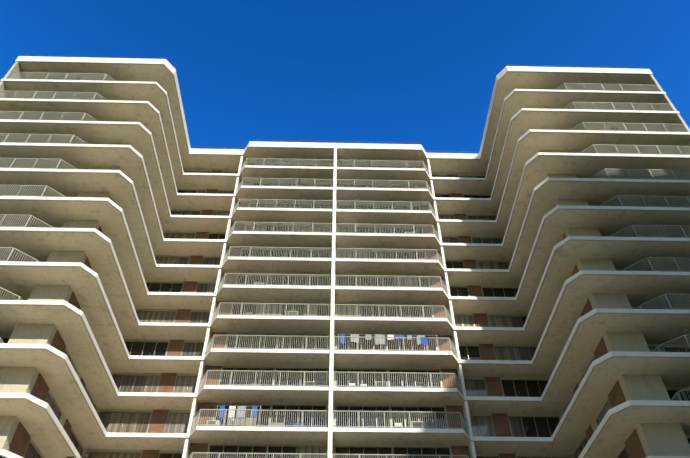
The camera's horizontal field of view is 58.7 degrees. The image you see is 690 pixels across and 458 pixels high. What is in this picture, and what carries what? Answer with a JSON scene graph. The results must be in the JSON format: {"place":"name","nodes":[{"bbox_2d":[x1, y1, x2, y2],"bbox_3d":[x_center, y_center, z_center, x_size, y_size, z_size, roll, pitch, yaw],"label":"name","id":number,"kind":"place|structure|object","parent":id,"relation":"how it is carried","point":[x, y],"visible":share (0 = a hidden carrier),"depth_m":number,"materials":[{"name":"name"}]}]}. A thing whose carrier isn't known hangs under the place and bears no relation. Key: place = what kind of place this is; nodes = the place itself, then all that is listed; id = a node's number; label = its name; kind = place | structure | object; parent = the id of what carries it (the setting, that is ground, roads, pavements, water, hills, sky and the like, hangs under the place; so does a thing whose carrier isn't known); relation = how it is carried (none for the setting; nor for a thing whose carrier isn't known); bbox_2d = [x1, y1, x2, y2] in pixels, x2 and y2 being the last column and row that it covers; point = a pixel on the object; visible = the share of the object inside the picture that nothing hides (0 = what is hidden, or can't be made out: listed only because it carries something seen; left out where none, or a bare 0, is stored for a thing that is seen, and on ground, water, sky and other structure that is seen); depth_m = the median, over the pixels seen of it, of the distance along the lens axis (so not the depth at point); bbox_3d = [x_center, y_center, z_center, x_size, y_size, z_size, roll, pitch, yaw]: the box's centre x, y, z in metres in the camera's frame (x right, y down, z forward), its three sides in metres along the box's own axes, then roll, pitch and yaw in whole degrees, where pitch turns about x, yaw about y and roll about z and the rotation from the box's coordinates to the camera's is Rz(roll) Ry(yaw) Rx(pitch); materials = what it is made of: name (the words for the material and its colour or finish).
{"place":"outdoors","nodes":[
{"label":"outdoors","id":0,"kind":"place"},
{"bbox_2d":[8,163,645,457],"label":"wall panels","id":1,"kind":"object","parent":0,"point":[157,424],"visible":0.29,"depth_m":42.43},
{"bbox_2d":[0,56,689,457],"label":"balcony slabs","id":2,"kind":"structure","parent":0,"point":[532,120],"depth_m":45.01,"materials":[{"name":"beige concrete"}]},
{"bbox_2d":[0,77,687,443],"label":"balcony clutter","id":3,"kind":"object","parent":2,"relation":"on","point":[342,341],"visible":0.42,"depth_m":43.36,"materials":[{"name":"white fabric"}]},
{"bbox_2d":[0,72,689,457],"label":"balcony railings","id":4,"kind":"object","parent":2,"relation":"on","point":[370,378],"visible":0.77,"depth_m":45.03,"materials":[{"name":"metal"}]},
{"bbox_2d":[0,61,689,457],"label":"building walls","id":5,"kind":"structure","parent":0,"point":[662,439],"depth_m":39.98,"materials":[{"name":"beige concrete"}]},
{"bbox_2d":[24,55,644,153],"bbox_3d":[-1.088,-3.300,65.376,55.044,0.592,31.938,1,-46,-1],"label":"roof guard rail","id":6,"kind":"object","parent":5,"relation":"on","point":[335,141],"visible":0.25,"depth_m":60.30,"materials":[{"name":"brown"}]},
{"bbox_2d":[0,164,689,457],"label":"building window frames","id":7,"kind":"structure","parent":5,"relation":"in","point":[336,345],"depth_m":44.13,"materials":[{"name":"grey metal"}]},
{"bbox_2d":[0,164,689,457],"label":"window glass","id":8,"kind":"object","parent":7,"relation":"in","point":[173,422],"visible":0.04,"depth_m":44.05,"materials":[{"name":"grey glass"}]},
{"bbox_2d":[0,0,689,152],"label":"sky","id":9,"kind":"structure","parent":0,"point":[425,72],"materials":[{"name":"blue"}]},
{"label":"forecourt paving","id":10,"kind":"structure","parent":0,"visible":0},
{"bbox_2d":[66,453,94,457],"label":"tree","id":11,"kind":"object","parent":10,"relation":"on","point":[87,456],"visible":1,"depth_m":17.96,"materials":[{"name":"green plant"}]}
]}

